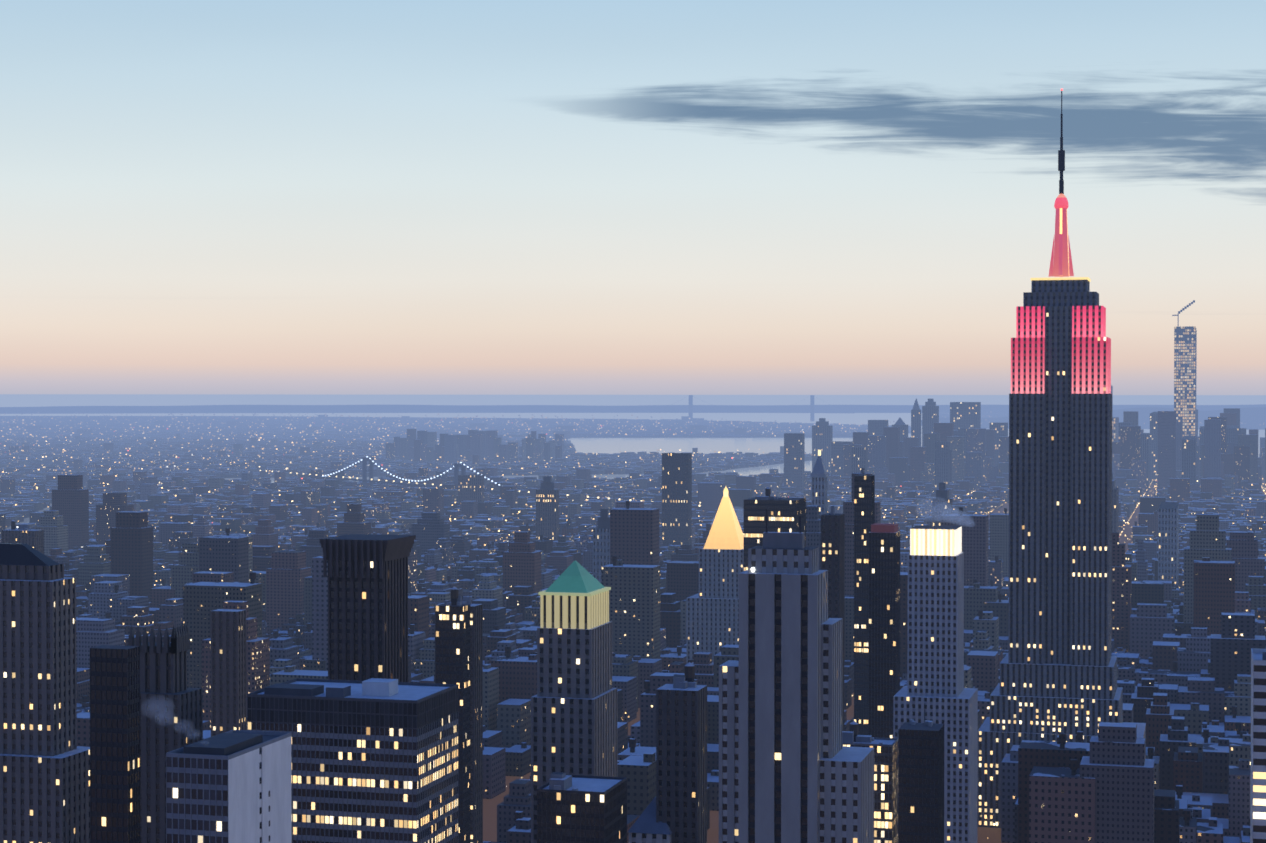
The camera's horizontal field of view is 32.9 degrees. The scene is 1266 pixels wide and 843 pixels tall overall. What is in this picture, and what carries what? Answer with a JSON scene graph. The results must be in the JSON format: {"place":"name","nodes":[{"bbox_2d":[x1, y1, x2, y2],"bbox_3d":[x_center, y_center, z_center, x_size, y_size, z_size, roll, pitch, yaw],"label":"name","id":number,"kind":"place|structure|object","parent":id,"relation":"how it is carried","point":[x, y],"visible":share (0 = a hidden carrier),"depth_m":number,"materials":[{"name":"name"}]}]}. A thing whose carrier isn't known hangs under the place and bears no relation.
{"place":"outdoors","nodes":[
{"label":"outdoors","id":0,"kind":"place"},
{"bbox_2d":[141,697,207,743],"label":"steam plume","id":1,"kind":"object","parent":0,"point":[169,717],"depth_m":563.52,"materials":[{"name":"grey"}]},
{"bbox_2d":[0,416,910,518],"bbox_3d":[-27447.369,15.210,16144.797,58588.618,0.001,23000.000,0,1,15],"label":"brooklyn ground","id":2,"kind":"structure","parent":0,"point":[705,436],"depth_m":19519.30,"materials":[{"name":"grey"}]},
{"bbox_2d":[0,415,910,527],"bbox_3d":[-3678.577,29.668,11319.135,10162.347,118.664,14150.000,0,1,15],"label":"brooklyn blocks","id":3,"kind":"structure","parent":2,"relation":"on","point":[474,445],"depth_m":8172.91,"materials":[{"name":"grey concrete"}]},
{"bbox_2d":[0,394,1265,529],"bbox_3d":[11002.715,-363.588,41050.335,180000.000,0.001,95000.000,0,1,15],"label":"sea water","id":4,"kind":"structure","parent":0,"point":[649,445],"depth_m":38246.07,"materials":[{"name":"blue liquid"}]},
{"bbox_2d":[0,404,1265,413],"bbox_3d":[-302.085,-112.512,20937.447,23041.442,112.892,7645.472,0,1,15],"label":"shore hill","id":5,"kind":"structure","parent":0,"point":[466,409],"depth_m":23514.80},
{"bbox_2d":[0,410,1265,838],"bbox_3d":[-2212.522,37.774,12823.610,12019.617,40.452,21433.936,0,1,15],"label":"city lights","id":6,"kind":"object","parent":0,"point":[440,456],"visible":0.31,"depth_m":11042.79},
{"bbox_2d":[0,0,1265,394],"label":"sky","id":7,"kind":"structure","parent":0,"point":[288,197],"materials":[{"name":"blue"}]},
{"bbox_2d":[710,508,743,524],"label":"building","id":8,"kind":"structure","parent":0,"point":[736,515],"depth_m":2400.29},
{"bbox_2d":[665,395,848,420],"bbox_3d":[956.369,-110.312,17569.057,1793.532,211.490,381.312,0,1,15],"label":"suspension bridge","id":9,"kind":"structure","parent":0,"point":[811,407],"depth_m":17600.18,"materials":[{"name":"grey metal"}]},
{"bbox_2d":[483,479,1265,842],"bbox_3d":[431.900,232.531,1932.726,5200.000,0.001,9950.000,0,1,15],"label":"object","id":10,"kind":"structure","parent":0,"point":[489,821],"depth_m":1346.46,"materials":[{"name":"grey"}]},
{"bbox_2d":[1,520,43,553],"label":"office building","id":11,"kind":"structure","parent":10,"relation":"on","point":[24,534],"depth_m":1884.52,"materials":[{"name":"grey concrete"}]},
{"bbox_2d":[0,543,89,842],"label":"skyscraper","id":12,"kind":"structure","parent":10,"relation":"on","point":[44,778],"depth_m":733.70,"materials":[{"name":"grey concrete"}]},
{"bbox_2d":[90,645,139,842],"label":"skyscraper","id":13,"kind":"structure","parent":10,"relation":"on","point":[114,743],"depth_m":592.71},
{"bbox_2d":[128,623,202,842],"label":"skyscraper","id":14,"kind":"structure","parent":10,"relation":"on","point":[163,669],"depth_m":690.04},
{"bbox_2d":[210,609,246,736],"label":"building","id":15,"kind":"structure","parent":10,"relation":"on","point":[228,676],"depth_m":992.09,"materials":[{"name":"grey concrete"}]},
{"bbox_2d":[166,730,291,842],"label":"office building","id":16,"kind":"structure","parent":10,"relation":"on","point":[232,786],"depth_m":555.76,"materials":[{"name":"grey concrete"}]},
{"bbox_2d":[247,678,458,842],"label":"office building","id":17,"kind":"structure","parent":10,"relation":"on","point":[374,760],"depth_m":667.96,"materials":[{"name":"grey concrete"}]},
{"bbox_2d":[320,534,415,681],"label":"skyscraper","id":18,"kind":"structure","parent":10,"relation":"on","point":[367,606],"depth_m":792.08,"materials":[{"name":"black concrete"}]},
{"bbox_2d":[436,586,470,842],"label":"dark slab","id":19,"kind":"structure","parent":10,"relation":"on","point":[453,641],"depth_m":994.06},
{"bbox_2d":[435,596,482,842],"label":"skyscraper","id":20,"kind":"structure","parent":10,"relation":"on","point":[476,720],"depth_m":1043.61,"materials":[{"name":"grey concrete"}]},
{"bbox_2d":[458,475,483,504],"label":"office building","id":21,"kind":"structure","parent":10,"relation":"on","point":[470,487],"depth_m":4286.11,"materials":[{"name":"grey concrete"}]},
{"bbox_2d":[260,456,699,506],"bbox_3d":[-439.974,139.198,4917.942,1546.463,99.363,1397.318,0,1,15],"label":"river bridge","id":22,"kind":"structure","parent":10,"relation":"on","point":[456,466],"depth_m":5107.02,"materials":[{"name":"grey metal"}]},
{"bbox_2d":[536,476,558,540],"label":"skyline tower","id":23,"kind":"structure","parent":10,"relation":"on","point":[547,509],"depth_m":3391.87,"materials":[{"name":"grey concrete"}]},
{"bbox_2d":[531,561,616,842],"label":"green pyramid tower","id":24,"kind":"structure","parent":10,"relation":"on","point":[574,716],"depth_m":793.48,"materials":[{"name":"stone"}]},
{"bbox_2d":[537,772,626,842],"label":"dark block","id":25,"kind":"structure","parent":10,"relation":"on","point":[580,809],"depth_m":695.32,"materials":[{"name":"black concrete"}]},
{"bbox_2d":[593,509,609,583],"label":"skyline tower","id":26,"kind":"structure","parent":10,"relation":"on","point":[601,545],"depth_m":2295.57,"materials":[{"name":"grey concrete"}]},
{"bbox_2d":[0,408,1265,842],"bbox_3d":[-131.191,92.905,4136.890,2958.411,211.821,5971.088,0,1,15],"label":"city buildings","id":27,"kind":"structure","parent":10,"relation":"on","point":[1180,772],"depth_m":2087.87,"materials":[{"name":"grey concrete"}]},
{"bbox_2d":[628,797,671,842],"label":"building","id":28,"kind":"structure","parent":10,"relation":"on","point":[646,827],"depth_m":756.51,"materials":[{"name":"blue"}]},
{"bbox_2d":[662,453,691,545],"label":"skyline tower","id":29,"kind":"structure","parent":10,"relation":"on","point":[677,498],"depth_m":3293.56,"materials":[{"name":"grey concrete"}]},
{"bbox_2d":[656,662,706,842],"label":"dark tower","id":30,"kind":"structure","parent":10,"relation":"on","point":[681,756],"depth_m":755.72,"materials":[{"name":"grey concrete"}]},
{"bbox_2d":[686,487,743,663],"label":"skyscraper","id":31,"kind":"structure","parent":10,"relation":"on","point":[712,615],"depth_m":1662.63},
{"bbox_2d":[744,487,805,570],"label":"bronze glass tower","id":32,"kind":"structure","parent":10,"relation":"on","point":[784,513],"depth_m":1495.02,"materials":[{"name":"black glass"}]},
{"bbox_2d":[784,433,804,491],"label":"skyline tower","id":33,"kind":"structure","parent":10,"relation":"on","point":[794,458],"depth_m":5198.89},
{"bbox_2d":[719,509,873,842],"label":"tower","id":34,"kind":"structure","parent":10,"relation":"on","point":[792,769],"depth_m":622.96,"materials":[{"name":"grey concrete"}]},
{"bbox_2d":[810,450,828,518],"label":"clock tower","id":35,"kind":"structure","parent":10,"relation":"on","point":[819,474],"depth_m":2048.34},
{"bbox_2d":[812,418,832,472],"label":"skyline tower","id":36,"kind":"structure","parent":10,"relation":"on","point":[822,434],"depth_m":6001.03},
{"bbox_2d":[821,506,844,730],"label":"skyscraper","id":37,"kind":"structure","parent":10,"relation":"on","point":[832,542],"depth_m":1097.14,"materials":[{"name":"grey concrete"}]},
{"bbox_2d":[831,441,852,476],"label":"skyline tower","id":38,"kind":"structure","parent":10,"relation":"on","point":[836,457],"depth_m":5603.52,"materials":[{"name":"grey concrete"}]},
{"bbox_2d":[851,447,867,498],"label":"skyline tower","id":39,"kind":"structure","parent":10,"relation":"on","point":[859,458],"depth_m":4703.32,"materials":[{"name":"grey concrete"}]},
{"bbox_2d":[854,468,874,734],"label":"skyscraper","id":40,"kind":"structure","parent":10,"relation":"on","point":[864,502],"depth_m":1398.56,"materials":[{"name":"black glass"}]},
{"bbox_2d":[842,721,897,842],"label":"office building","id":41,"kind":"structure","parent":10,"relation":"on","point":[885,790],"depth_m":893.67,"materials":[{"name":"grey concrete"}]},
{"bbox_2d":[868,420,887,435],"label":"skyline tower","id":42,"kind":"structure","parent":10,"relation":"on","point":[875,427],"depth_m":6203.24,"materials":[{"name":"grey concrete"}]},
{"bbox_2d":[868,523,899,737],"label":"skyscraper","id":43,"kind":"structure","parent":10,"relation":"on","point":[884,613],"depth_m":1147.69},
{"bbox_2d":[892,418,907,440],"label":"skyline tower","id":44,"kind":"structure","parent":10,"relation":"on","point":[901,424],"depth_m":5903.23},
{"bbox_2d":[911,398,920,446],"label":"skyline tower","id":45,"kind":"structure","parent":10,"relation":"on","point":[915,421],"depth_m":6008.41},
{"bbox_2d":[898,703,943,842],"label":"high-rise building","id":46,"kind":"structure","parent":10,"relation":"on","point":[920,782],"depth_m":867.74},
{"bbox_2d":[922,399,938,446],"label":"skyline tower","id":47,"kind":"structure","parent":10,"relation":"on","point":[930,413],"depth_m":6108.16,"materials":[{"name":"grey concrete"}]},
{"bbox_2d":[893,525,977,842],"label":"tower","id":48,"kind":"structure","parent":10,"relation":"on","point":[935,669],"depth_m":995.43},
{"bbox_2d":[935,442,949,487],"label":"skyline tower","id":49,"kind":"structure","parent":10,"relation":"on","point":[942,461],"depth_m":5007.36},
{"bbox_2d":[932,482,952,525],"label":"skyline tower","id":50,"kind":"structure","parent":10,"relation":"on","point":[942,492],"depth_m":2703.56,"materials":[{"name":"grey concrete"}]},
{"bbox_2d":[958,428,966,461],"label":"skyline tower","id":51,"kind":"structure","parent":10,"relation":"on","point":[962,431],"depth_m":5608.46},
{"bbox_2d":[950,402,980,429],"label":"skyline tower","id":52,"kind":"structure","parent":10,"relation":"on","point":[965,414],"depth_m":6304.42,"materials":[{"name":"grey concrete"}]},
{"bbox_2d":[989,423,1007,465],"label":"skyline tower","id":53,"kind":"structure","parent":10,"relation":"on","point":[1001,429],"depth_m":6009.55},
{"bbox_2d":[977,89,1145,827],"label":"skyscraper","id":54,"kind":"structure","parent":10,"relation":"on","point":[1058,668],"depth_m":1276.51,"materials":[{"name":"grey stone"}]},
{"bbox_2d":[1111,386,1118,441],"bbox_3d":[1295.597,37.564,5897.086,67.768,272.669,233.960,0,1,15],"label":"skyscraper","id":55,"kind":"structure","parent":10,"relation":"on","point":[1115,421],"depth_m":5836.56,"materials":[{"name":"grey concrete"}]},
{"bbox_2d":[1112,473,1118,531],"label":"skyline tower","id":56,"kind":"structure","parent":10,"relation":"on","point":[1115,509],"depth_m":3004.36,"materials":[{"name":"grey concrete"}]},
{"bbox_2d":[1118,422,1131,441],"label":"skyline tower","id":57,"kind":"structure","parent":10,"relation":"on","point":[1124,424],"depth_m":5719.55,"materials":[{"name":"grey concrete"}]},
{"bbox_2d":[1141,433,1149,492],"bbox_3d":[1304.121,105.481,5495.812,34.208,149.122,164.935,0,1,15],"label":"skyline tower","id":58,"kind":"structure","parent":10,"relation":"on","point":[1145,446],"depth_m":5414.41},
{"bbox_2d":[1150,412,1157,483],"bbox_3d":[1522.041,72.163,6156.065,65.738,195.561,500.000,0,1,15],"label":"skyline tower","id":59,"kind":"structure","parent":10,"relation":"on","point":[1153,442],"depth_m":5920.47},
{"bbox_2d":[1158,502,1178,583],"bbox_3d":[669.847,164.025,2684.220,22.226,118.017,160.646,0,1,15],"label":"skyline tower","id":60,"kind":"structure","parent":10,"relation":"on","point":[1168,541],"depth_m":2607.23,"materials":[{"name":"grey concrete"}]},
{"bbox_2d":[1172,300,1196,435],"bbox_3d":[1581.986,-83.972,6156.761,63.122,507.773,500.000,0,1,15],"label":"skyscraper under construction","id":61,"kind":"structure","parent":10,"relation":"on","point":[1185,348],"depth_m":5914.26},
{"bbox_2d":[1181,435,1196,483],"bbox_3d":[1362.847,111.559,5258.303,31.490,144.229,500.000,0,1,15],"label":"skyline tower","id":62,"kind":"structure","parent":10,"relation":"on","point":[1189,451],"depth_m":5017.11,"materials":[{"name":"grey concrete"}]},
{"bbox_2d":[1199,426,1203,479],"bbox_3d":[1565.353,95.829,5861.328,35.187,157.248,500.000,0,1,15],"label":"skyline tower","id":63,"kind":"structure","parent":10,"relation":"on","point":[1201,435],"depth_m":5623.60,"materials":[{"name":"grey concrete"}]},
{"bbox_2d":[1227,425,1240,445],"bbox_3d":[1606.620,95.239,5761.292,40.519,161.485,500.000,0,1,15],"label":"skyline tower","id":64,"kind":"structure","parent":10,"relation":"on","point":[1233,431],"depth_m":5520.00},
{"bbox_2d":[1250,648,1265,842],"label":"skyscraper","id":65,"kind":"structure","parent":10,"relation":"on","point":[1258,760],"depth_m":639.94,"materials":[{"name":"white concrete"}]},
{"bbox_2d":[916,497,973,526],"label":"steam plume","id":66,"kind":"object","parent":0,"point":[953,516],"depth_m":1707.13,"materials":[{"name":"grey"}]},
{"bbox_2d":[921,407,1265,425],"bbox_3d":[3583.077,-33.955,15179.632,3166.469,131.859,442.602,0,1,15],"label":"water","id":67,"kind":"structure","parent":0,"point":[1254,416],"depth_m":15198.69,"materials":[{"name":"blue liquid"}]},
{"bbox_2d":[939,413,1265,429],"bbox_3d":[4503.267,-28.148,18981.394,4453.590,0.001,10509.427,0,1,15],"label":"staten island ground","id":68,"kind":"structure","parent":0,"point":[942,415],"depth_m":19519.30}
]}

